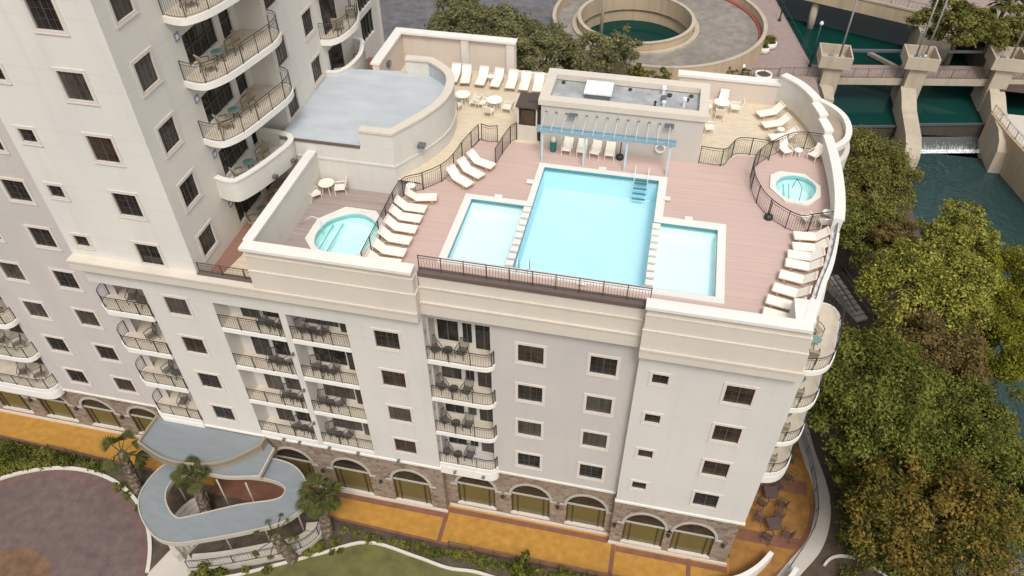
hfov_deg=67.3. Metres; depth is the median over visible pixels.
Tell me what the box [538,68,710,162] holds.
pool house
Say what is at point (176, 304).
window
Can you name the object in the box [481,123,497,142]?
metal gate
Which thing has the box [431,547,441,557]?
shrub
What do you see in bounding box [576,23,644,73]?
live oak
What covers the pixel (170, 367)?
balcony chair
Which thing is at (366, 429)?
glass door
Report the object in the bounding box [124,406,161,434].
arched window
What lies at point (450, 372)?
balcony window
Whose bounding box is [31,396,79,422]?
arched window
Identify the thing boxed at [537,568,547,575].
shrub
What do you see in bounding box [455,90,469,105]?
round table
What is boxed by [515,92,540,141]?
shower kiosk
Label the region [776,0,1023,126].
river
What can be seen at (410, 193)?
sun lounger
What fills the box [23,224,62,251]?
window
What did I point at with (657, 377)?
window
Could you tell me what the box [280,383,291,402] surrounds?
balcony chair
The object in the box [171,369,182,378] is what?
balcony table
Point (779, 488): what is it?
patio chair
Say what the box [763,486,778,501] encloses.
patio table
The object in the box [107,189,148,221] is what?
window
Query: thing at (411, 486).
arched window
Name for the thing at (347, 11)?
cushioned chair
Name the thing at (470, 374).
balcony window
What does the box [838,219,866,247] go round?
riverside tree
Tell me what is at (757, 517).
patio chair
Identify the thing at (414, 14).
road
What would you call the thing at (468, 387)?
balcony chair
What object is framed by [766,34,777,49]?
round planter
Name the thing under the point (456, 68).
sun lounger
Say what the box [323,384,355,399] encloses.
balcony window
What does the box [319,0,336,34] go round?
glass door
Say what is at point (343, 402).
balcony chair
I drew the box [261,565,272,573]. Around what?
shrub
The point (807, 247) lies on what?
sun lounger
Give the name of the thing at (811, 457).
metal railing
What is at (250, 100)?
cushioned chair
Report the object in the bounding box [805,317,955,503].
riverside tree
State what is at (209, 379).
window
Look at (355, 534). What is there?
shrub
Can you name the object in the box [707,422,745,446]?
window
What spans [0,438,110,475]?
ground cover
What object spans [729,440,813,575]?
patio
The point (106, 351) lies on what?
window
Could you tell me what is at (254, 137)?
glass door
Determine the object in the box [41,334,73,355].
window
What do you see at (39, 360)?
glass door
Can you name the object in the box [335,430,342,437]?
balcony table
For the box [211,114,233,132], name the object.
cushioned chair
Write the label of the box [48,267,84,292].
window
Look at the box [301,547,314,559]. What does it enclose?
shrub
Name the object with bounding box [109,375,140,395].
window
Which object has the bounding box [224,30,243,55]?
cushioned chair
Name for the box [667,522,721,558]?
arched window
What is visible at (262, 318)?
balcony chair
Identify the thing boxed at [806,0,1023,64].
road bridge
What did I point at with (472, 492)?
arched window
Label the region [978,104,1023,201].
river wall
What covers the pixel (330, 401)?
balcony table
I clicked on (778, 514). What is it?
patio chair
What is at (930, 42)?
steel pole
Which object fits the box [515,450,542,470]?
window
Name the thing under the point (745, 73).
bush
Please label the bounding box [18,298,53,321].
window
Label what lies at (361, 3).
window
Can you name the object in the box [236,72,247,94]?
glass door
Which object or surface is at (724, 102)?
round table
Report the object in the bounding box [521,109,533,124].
window
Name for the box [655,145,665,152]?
life ring
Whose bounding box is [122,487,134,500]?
shrub
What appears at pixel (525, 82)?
sun lounger
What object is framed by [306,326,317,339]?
balcony table
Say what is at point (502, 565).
shrub
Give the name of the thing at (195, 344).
window
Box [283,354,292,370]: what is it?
balcony chair
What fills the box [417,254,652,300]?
metal railing
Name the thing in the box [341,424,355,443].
balcony chair
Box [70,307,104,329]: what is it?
window
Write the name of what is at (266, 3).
window
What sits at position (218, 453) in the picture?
entrance canopy
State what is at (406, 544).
shrub
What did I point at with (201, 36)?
balcony window
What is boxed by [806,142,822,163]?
patio chair
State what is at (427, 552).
shrub
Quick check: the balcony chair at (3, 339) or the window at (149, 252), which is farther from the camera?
the balcony chair at (3, 339)
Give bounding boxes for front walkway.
[0,411,728,575]
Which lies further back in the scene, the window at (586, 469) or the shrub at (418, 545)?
the shrub at (418, 545)
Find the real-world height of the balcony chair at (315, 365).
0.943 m
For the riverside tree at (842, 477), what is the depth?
45.27 m
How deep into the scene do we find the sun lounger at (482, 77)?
47.87 m
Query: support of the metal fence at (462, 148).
on the hotel building
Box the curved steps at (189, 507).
[168,493,209,561]
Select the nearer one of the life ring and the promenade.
the life ring
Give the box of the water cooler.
[550,136,556,151]
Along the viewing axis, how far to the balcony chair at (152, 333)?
43.13 m
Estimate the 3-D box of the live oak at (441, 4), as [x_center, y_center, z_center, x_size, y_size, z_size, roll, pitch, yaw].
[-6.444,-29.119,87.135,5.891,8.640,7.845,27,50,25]
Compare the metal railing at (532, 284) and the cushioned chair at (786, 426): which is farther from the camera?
the cushioned chair at (786, 426)
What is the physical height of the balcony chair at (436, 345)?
0.943 m
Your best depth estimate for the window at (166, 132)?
33.75 m
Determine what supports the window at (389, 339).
in the hotel building
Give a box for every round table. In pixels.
[318,178,333,195]
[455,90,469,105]
[487,95,501,111]
[714,98,729,109]
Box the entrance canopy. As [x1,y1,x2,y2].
[137,416,309,559]
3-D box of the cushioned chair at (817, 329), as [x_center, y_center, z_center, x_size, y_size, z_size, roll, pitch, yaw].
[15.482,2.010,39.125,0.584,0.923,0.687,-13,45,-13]
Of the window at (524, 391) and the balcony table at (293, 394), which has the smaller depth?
the window at (524, 391)
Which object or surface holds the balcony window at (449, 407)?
in the hotel building
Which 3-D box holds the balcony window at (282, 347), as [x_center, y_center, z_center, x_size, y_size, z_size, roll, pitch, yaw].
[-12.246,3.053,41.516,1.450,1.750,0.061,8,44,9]
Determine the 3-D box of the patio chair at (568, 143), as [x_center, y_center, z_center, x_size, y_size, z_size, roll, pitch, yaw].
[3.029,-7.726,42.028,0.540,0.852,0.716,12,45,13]
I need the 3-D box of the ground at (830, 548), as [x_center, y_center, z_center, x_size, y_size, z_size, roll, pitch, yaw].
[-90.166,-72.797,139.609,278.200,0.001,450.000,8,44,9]
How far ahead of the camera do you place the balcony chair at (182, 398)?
47.33 m
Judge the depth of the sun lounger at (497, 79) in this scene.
47.69 m
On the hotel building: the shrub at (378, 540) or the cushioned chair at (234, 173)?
the cushioned chair at (234, 173)
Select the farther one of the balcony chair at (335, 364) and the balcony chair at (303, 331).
the balcony chair at (335, 364)
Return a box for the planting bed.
[0,445,579,575]
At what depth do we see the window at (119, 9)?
29.77 m
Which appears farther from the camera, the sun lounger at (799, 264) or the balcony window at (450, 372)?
the balcony window at (450, 372)
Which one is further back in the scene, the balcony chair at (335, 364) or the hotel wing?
the hotel wing
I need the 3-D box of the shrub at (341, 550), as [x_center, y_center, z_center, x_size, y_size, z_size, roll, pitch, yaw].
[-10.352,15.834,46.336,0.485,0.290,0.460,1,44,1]
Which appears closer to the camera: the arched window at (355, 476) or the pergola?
the pergola
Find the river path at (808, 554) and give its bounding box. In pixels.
[777,420,830,575]
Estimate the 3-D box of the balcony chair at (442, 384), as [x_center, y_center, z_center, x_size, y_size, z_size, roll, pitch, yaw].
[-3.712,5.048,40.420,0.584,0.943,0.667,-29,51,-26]
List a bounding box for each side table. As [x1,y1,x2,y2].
[406,182,414,191]
[794,147,802,156]
[823,209,830,216]
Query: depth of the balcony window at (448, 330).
38.33 m
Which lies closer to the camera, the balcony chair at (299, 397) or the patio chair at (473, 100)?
the balcony chair at (299, 397)
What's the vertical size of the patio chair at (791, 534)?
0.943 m
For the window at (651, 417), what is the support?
in the hotel building
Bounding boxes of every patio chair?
[308,186,321,202]
[334,177,347,194]
[455,100,462,113]
[469,94,482,107]
[473,92,486,106]
[482,106,494,112]
[501,99,515,115]
[561,136,573,153]
[576,138,587,158]
[589,139,601,159]
[604,141,615,161]
[703,121,715,135]
[714,107,725,121]
[719,88,729,106]
[729,99,744,114]
[752,508,765,526]
[754,496,768,511]
[760,530,773,544]
[772,477,786,492]
[774,505,787,520]
[775,497,790,511]
[777,138,793,157]
[780,527,796,539]
[782,470,797,485]
[787,452,796,467]
[798,211,819,229]
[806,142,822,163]
[816,215,832,229]
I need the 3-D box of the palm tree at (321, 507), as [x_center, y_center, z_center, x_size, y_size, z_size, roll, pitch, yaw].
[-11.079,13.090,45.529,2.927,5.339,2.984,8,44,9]
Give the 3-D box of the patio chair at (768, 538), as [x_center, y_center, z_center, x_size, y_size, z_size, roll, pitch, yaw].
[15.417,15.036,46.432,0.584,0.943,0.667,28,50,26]
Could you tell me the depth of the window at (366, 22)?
65.69 m
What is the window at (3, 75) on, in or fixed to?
in the hotel building
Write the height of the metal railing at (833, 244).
0.580 m
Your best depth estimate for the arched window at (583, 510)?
46.04 m
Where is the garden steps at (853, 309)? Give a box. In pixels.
[826,267,871,321]
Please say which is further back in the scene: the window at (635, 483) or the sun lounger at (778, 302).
the window at (635, 483)
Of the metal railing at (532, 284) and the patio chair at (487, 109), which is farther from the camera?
the patio chair at (487, 109)
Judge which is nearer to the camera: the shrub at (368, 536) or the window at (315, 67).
the window at (315, 67)
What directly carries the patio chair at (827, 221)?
on the hotel building
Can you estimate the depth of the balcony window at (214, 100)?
37.11 m
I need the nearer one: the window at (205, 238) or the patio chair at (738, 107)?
the window at (205, 238)
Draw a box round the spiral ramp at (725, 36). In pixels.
[552,0,767,80]
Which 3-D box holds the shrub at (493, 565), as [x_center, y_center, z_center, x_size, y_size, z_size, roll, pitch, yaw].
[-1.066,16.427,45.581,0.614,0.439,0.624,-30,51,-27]
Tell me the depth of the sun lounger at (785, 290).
33.86 m
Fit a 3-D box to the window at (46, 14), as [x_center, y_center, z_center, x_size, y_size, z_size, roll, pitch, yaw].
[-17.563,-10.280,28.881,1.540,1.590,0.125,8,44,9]
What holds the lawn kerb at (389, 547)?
on the lawn at (365, 560)
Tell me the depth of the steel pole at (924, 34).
83.24 m
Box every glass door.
[10,324,23,332]
[33,358,43,363]
[218,9,231,38]
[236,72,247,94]
[240,307,259,317]
[250,336,272,354]
[251,132,257,144]
[263,373,283,389]
[275,407,294,420]
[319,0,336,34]
[328,43,344,69]
[339,323,346,331]
[346,352,354,369]
[355,389,362,403]
[363,423,369,434]
[475,325,489,349]
[478,372,491,387]
[480,409,492,421]
[482,443,493,452]
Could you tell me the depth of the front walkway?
47.44 m
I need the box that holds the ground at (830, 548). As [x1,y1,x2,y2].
[0,4,906,575]
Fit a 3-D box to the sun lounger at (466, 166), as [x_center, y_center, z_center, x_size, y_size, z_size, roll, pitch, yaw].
[-2.159,-6.247,40.579,1.577,0.792,0.640,31,52,28]
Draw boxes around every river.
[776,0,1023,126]
[875,153,1023,575]
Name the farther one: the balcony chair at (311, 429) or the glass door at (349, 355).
the balcony chair at (311, 429)
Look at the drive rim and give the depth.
49.51 m
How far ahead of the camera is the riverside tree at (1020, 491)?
44.07 m
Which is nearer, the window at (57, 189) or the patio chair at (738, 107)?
the window at (57, 189)
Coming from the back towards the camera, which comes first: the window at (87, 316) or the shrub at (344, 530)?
the shrub at (344, 530)
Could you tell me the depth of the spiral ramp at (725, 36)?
95.58 m
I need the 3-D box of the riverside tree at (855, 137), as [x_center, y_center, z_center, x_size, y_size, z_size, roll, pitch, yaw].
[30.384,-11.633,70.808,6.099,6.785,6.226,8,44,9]
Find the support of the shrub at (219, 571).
on the planting bed
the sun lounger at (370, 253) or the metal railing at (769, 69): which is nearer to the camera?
the sun lounger at (370, 253)
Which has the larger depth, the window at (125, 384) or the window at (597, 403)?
the window at (125, 384)
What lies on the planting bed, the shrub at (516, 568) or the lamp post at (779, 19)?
the shrub at (516, 568)
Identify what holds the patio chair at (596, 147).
on the hotel building
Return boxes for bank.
[817,82,1002,575]
[960,41,1023,92]
[990,112,1023,144]
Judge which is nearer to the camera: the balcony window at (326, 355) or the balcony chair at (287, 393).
the balcony window at (326, 355)
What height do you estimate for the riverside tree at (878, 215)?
7.909 m
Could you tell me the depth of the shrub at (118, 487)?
49.43 m
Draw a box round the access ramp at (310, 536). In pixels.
[184,519,322,572]
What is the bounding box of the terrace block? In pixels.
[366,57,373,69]
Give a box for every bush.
[626,63,671,79]
[727,67,739,74]
[741,67,751,75]
[941,524,1023,575]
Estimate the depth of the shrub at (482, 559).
45.59 m
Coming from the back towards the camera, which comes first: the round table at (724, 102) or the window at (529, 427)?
the round table at (724, 102)
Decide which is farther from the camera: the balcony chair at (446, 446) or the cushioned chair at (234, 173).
the balcony chair at (446, 446)
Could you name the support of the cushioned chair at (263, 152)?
on the hotel building
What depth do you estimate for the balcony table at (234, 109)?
37.10 m
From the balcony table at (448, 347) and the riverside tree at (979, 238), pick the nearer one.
the balcony table at (448, 347)
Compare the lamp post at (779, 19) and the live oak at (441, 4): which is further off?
the lamp post at (779, 19)
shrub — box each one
[112,481,126,491]
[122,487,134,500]
[187,561,211,575]
[203,566,228,575]
[241,566,249,574]
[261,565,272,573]
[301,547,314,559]
[310,540,325,552]
[328,536,340,547]
[328,549,334,555]
[336,547,343,553]
[339,525,348,534]
[352,529,360,538]
[361,532,375,544]
[376,534,384,543]
[388,537,398,545]
[399,539,411,550]
[414,540,425,553]
[422,544,431,557]
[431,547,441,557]
[442,548,452,559]
[450,549,463,560]
[463,549,477,565]
[476,554,491,569]
[488,559,498,570]
[497,560,507,569]
[507,549,539,575]
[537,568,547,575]
[556,565,570,575]
[568,570,579,575]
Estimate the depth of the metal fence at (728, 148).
41.33 m
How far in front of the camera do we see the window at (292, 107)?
41.61 m
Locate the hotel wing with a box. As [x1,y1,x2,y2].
[351,0,384,58]
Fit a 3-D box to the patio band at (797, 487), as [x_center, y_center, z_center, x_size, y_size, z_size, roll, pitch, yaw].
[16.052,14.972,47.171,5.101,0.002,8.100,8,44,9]
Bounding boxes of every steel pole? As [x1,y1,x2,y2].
[838,0,857,56]
[915,0,938,55]
[922,0,947,57]
[1009,29,1023,58]
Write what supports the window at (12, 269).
in the hotel building
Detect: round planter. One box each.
[754,69,771,77]
[761,38,769,53]
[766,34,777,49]
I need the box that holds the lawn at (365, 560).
[243,544,481,575]
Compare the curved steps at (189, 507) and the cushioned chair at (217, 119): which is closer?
the cushioned chair at (217, 119)
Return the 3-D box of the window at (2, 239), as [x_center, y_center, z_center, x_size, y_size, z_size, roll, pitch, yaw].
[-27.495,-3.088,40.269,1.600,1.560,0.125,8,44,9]
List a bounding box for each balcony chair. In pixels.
[0,329,8,345]
[10,333,24,350]
[16,362,29,378]
[31,365,46,381]
[124,287,139,304]
[143,322,160,341]
[160,359,173,376]
[176,392,190,407]
[256,310,268,328]
[266,347,278,367]
[272,316,282,334]
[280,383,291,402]
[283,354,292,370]
[289,415,301,432]
[293,317,309,338]
[295,390,304,403]
[306,422,314,437]
[309,353,322,374]
[314,320,329,341]
[317,388,327,408]
[325,420,336,439]
[326,358,342,379]
[333,391,346,410]
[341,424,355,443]
[428,334,442,358]
[435,372,448,393]
[439,407,451,428]
[442,439,453,458]
[454,337,468,360]
[459,377,473,399]
[462,412,474,431]
[464,443,475,460]
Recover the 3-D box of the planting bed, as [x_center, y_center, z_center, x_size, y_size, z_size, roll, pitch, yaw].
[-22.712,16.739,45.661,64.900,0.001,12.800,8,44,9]
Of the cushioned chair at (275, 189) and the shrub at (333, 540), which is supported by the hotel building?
the cushioned chair at (275, 189)
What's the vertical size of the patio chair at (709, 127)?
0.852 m
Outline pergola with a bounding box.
[536,111,676,175]
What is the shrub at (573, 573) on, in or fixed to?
on the planting bed
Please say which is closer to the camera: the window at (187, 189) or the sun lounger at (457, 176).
the window at (187, 189)
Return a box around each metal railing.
[46,443,152,473]
[196,262,252,282]
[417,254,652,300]
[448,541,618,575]
[751,68,780,76]
[776,0,813,60]
[789,429,818,567]
[815,223,837,298]
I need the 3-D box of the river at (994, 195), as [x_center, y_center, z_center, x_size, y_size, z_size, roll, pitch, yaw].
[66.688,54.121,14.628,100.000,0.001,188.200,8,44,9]
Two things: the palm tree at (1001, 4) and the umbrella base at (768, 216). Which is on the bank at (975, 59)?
the palm tree at (1001, 4)
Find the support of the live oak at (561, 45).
on the promenade
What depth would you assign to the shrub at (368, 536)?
46.77 m
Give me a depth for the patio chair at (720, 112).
44.19 m
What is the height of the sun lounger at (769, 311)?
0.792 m
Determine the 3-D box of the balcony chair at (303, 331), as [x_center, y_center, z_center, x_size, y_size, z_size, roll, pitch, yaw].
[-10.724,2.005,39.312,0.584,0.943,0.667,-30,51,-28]
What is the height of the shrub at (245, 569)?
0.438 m
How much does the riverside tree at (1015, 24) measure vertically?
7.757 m
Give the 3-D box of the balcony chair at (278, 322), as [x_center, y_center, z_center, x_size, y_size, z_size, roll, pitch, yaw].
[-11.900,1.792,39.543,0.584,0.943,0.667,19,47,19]
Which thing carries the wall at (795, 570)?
on the river path at (808, 554)
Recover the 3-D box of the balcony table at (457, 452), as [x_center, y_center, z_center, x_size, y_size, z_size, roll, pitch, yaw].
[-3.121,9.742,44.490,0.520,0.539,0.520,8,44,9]
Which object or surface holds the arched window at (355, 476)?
in the hotel building
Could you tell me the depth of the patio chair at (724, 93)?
45.68 m
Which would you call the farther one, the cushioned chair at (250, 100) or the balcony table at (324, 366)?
the balcony table at (324, 366)
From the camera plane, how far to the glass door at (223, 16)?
36.91 m
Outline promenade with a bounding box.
[532,0,819,95]
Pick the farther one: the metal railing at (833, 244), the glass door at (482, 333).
the glass door at (482, 333)
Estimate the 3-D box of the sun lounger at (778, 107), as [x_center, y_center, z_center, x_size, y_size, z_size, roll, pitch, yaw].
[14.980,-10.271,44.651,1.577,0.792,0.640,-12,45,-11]
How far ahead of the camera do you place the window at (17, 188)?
37.74 m
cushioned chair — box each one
[179,0,197,10]
[193,54,217,76]
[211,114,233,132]
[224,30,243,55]
[228,167,246,176]
[240,88,257,112]
[244,212,258,227]
[254,140,270,161]
[267,187,278,201]
[330,18,343,33]
[345,1,356,18]
[770,453,777,466]
[782,422,790,434]
[796,387,804,402]
[809,348,819,363]
[814,316,824,336]
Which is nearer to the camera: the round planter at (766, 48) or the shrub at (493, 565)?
the shrub at (493, 565)
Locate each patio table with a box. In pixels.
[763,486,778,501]
[766,517,782,533]
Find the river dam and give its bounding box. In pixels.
[778,42,1023,173]
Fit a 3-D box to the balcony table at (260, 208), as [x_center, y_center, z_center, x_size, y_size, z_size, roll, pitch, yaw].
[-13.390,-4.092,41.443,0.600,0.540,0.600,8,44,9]
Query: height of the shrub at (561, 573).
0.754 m
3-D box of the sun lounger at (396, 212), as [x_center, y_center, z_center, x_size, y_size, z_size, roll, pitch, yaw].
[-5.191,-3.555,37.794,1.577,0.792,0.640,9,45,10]
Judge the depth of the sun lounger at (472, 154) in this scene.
41.14 m
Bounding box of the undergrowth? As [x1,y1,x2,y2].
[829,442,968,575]
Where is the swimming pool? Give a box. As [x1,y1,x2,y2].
[437,163,725,304]
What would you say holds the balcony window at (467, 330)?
in the hotel building
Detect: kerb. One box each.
[0,466,151,572]
[225,541,492,575]
[823,554,887,575]
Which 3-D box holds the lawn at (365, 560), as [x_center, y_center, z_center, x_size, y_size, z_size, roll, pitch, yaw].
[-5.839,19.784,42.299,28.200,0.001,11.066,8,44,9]
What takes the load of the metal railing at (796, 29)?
on the promenade
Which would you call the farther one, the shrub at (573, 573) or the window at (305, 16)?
the shrub at (573, 573)
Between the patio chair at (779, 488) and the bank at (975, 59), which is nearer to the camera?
the patio chair at (779, 488)
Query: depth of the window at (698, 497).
41.49 m
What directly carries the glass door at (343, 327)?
in the hotel building
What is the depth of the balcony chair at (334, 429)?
45.60 m
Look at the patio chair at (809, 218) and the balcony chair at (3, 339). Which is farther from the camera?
the balcony chair at (3, 339)
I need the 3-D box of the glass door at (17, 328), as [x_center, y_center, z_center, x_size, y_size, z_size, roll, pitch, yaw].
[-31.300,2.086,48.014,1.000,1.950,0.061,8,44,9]
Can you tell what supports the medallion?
on the drive
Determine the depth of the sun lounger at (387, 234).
36.56 m
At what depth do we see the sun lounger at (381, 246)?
35.94 m
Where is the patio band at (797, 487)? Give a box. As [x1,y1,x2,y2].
[735,478,813,575]
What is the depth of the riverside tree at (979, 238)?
57.65 m
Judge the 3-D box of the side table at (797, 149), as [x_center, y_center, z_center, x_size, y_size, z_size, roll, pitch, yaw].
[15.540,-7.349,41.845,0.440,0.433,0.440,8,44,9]
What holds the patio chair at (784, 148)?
on the hotel building
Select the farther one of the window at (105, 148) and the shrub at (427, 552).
the shrub at (427, 552)
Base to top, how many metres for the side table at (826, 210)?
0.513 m
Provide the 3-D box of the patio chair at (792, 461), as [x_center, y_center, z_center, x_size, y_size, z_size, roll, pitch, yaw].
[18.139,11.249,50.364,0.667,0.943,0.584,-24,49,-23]
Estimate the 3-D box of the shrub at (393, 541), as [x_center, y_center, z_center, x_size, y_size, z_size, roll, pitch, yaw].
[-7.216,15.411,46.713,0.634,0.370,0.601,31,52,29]
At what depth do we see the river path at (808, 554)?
47.82 m
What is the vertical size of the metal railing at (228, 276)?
0.687 m
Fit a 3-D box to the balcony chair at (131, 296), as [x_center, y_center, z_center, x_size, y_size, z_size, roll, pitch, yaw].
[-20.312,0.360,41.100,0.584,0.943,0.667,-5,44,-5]
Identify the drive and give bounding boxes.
[0,480,134,575]
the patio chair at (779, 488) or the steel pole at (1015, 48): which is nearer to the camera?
the patio chair at (779, 488)
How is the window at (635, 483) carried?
in the hotel building
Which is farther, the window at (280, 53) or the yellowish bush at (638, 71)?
the yellowish bush at (638, 71)
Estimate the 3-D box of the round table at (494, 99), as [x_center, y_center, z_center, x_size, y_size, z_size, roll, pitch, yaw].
[-1.030,-10.835,45.419,0.920,0.694,0.920,8,44,9]
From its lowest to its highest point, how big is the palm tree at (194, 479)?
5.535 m
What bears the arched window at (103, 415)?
in the hotel building
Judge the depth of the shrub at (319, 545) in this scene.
46.25 m
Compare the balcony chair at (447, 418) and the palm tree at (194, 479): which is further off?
the palm tree at (194, 479)
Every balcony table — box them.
[135,295,146,308]
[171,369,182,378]
[210,48,225,64]
[228,106,241,119]
[243,158,254,169]
[257,205,266,212]
[264,319,274,332]
[275,357,285,370]
[289,392,297,402]
[300,424,308,434]
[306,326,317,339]
[319,365,329,373]
[325,399,334,406]
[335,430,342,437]
[442,346,452,357]
[449,384,458,394]
[451,419,460,427]
[453,450,461,461]
[812,334,821,348]
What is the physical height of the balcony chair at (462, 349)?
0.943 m
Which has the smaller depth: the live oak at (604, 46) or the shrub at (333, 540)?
the shrub at (333, 540)
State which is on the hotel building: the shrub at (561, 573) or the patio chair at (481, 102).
the patio chair at (481, 102)
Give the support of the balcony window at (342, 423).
in the hotel building
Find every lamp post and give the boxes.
[778,0,784,20]
[808,21,823,66]
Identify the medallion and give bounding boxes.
[0,548,50,575]
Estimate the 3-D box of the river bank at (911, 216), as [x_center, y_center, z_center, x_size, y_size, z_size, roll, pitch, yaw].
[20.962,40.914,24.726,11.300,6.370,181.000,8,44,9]
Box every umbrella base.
[616,142,623,160]
[764,201,772,220]
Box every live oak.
[424,0,544,49]
[431,0,489,26]
[507,18,594,72]
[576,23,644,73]
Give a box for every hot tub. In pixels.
[300,207,385,256]
[769,171,820,206]
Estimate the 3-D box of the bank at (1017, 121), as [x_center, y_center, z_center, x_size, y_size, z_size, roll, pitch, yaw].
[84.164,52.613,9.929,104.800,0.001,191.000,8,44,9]
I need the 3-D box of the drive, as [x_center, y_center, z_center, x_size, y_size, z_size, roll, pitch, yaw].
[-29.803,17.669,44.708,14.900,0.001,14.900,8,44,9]
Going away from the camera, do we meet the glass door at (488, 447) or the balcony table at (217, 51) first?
the balcony table at (217, 51)
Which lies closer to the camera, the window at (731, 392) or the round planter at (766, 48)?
the window at (731, 392)
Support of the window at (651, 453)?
in the hotel building
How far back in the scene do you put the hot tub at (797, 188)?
40.49 m
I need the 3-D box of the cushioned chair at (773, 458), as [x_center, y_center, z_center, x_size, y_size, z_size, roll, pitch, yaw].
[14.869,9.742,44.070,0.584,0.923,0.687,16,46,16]
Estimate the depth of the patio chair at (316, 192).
40.73 m
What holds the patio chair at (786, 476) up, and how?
on the patio band at (797, 487)
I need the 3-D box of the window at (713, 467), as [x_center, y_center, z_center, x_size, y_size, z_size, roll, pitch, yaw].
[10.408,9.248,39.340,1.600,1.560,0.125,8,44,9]
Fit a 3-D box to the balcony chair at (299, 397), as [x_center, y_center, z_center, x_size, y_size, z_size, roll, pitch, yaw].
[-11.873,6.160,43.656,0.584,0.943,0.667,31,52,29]
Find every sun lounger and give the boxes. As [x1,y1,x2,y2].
[365,249,402,261]
[371,237,407,258]
[377,225,412,247]
[383,214,418,237]
[389,204,423,224]
[393,195,427,216]
[405,187,437,205]
[446,163,474,191]
[452,62,461,84]
[456,156,485,182]
[459,64,471,86]
[466,148,496,172]
[474,65,488,87]
[489,67,504,89]
[504,69,518,91]
[518,70,531,92]
[531,72,544,91]
[755,101,785,120]
[760,112,791,131]
[762,307,789,317]
[765,294,806,310]
[767,125,799,143]
[771,282,812,297]
[778,269,818,287]
[784,257,823,273]
[787,247,824,261]
[791,237,829,256]
[792,226,830,241]
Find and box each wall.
[735,551,773,575]
[789,566,798,575]
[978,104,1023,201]
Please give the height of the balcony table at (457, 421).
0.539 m
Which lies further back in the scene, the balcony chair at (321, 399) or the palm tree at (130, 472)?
the palm tree at (130, 472)
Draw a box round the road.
[380,0,557,69]
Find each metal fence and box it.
[360,124,478,255]
[495,122,516,162]
[698,137,773,165]
[750,131,833,231]
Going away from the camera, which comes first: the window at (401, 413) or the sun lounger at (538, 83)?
the window at (401, 413)
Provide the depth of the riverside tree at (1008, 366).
52.35 m
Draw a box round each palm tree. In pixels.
[99,428,152,493]
[169,454,211,512]
[252,513,298,564]
[294,471,344,538]
[984,0,1023,49]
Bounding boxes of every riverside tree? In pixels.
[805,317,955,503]
[824,439,894,538]
[838,186,910,272]
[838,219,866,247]
[839,446,1023,575]
[843,122,925,213]
[850,128,882,155]
[853,235,1011,341]
[866,218,923,296]
[876,303,993,385]
[903,0,1014,65]
[914,197,1004,303]
[922,368,1023,494]
[949,371,1000,444]
[967,242,1023,330]
[968,297,1023,404]
[981,443,1023,554]
[989,0,1023,46]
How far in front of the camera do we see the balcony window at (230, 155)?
39.18 m
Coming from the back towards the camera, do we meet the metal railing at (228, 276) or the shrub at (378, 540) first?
the shrub at (378, 540)
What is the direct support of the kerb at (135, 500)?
on the drive rim
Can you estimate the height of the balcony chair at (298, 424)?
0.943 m
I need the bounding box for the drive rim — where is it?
[0,470,147,575]
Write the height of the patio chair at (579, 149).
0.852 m
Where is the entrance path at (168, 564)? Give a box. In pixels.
[147,550,196,575]
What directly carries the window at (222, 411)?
in the hotel building
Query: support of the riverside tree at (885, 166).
on the ground at (830, 548)
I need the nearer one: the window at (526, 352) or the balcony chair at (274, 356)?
the window at (526, 352)
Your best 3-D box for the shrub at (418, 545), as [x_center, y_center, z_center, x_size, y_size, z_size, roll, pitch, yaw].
[-5.554,15.634,46.386,0.772,0.551,0.784,-2,44,-1]
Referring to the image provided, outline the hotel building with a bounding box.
[0,0,851,565]
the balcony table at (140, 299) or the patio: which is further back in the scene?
the patio
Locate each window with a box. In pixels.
[0,62,11,84]
[0,136,9,154]
[0,176,37,205]
[0,232,5,242]
[0,260,30,283]
[0,391,34,413]
[12,125,42,146]
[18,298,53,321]
[20,0,69,36]
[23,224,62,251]
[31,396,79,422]
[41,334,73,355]
[42,181,70,201]
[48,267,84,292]
[51,67,99,106]
[61,366,92,386]
[68,232,94,250]
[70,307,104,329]
[77,397,125,430]
[80,132,125,167]
[91,343,123,363]
[106,0,139,29]
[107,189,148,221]
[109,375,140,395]
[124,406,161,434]
[130,46,163,98]
[130,240,168,268]
[154,110,184,159]
[159,293,195,319]
[176,167,202,213]
[177,334,211,357]
[181,18,216,65]
[193,370,225,391]
[195,218,219,261]
[201,82,233,122]
[208,403,238,423]
[218,139,247,174]
[234,191,260,220]
[261,0,278,15]
[262,311,279,317]
[272,340,290,355]
[272,447,318,478]
[273,30,290,71]
[284,377,301,389]
[286,84,301,122]
[295,411,311,421]
[299,2,316,42]
[304,317,338,326]
[309,50,324,87]
[312,346,347,364]
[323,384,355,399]
[327,457,375,495]
[332,418,362,430]
[357,0,369,11]
[360,8,373,40]
[370,327,403,353]
[378,367,409,391]
[385,403,414,425]
[386,469,435,507]
[391,436,419,456]
[437,319,458,340]
[442,366,461,378]
[446,403,464,413]
[449,437,466,444]
[450,476,501,509]
[462,323,471,342]
[466,370,474,380]
[468,407,476,414]
[471,441,478,446]
[504,484,556,520]
[515,341,546,368]
[515,382,545,405]
[515,418,543,440]
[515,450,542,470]
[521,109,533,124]
[560,494,612,530]
[576,461,605,482]
[579,429,609,451]
[582,393,615,417]
[586,353,620,379]
[617,513,671,549]
[629,479,649,492]
[634,447,656,461]
[640,411,663,426]
[647,371,672,388]
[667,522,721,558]
[688,490,722,510]
[697,458,733,480]
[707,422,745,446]
[718,382,759,409]
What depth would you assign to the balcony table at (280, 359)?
41.58 m

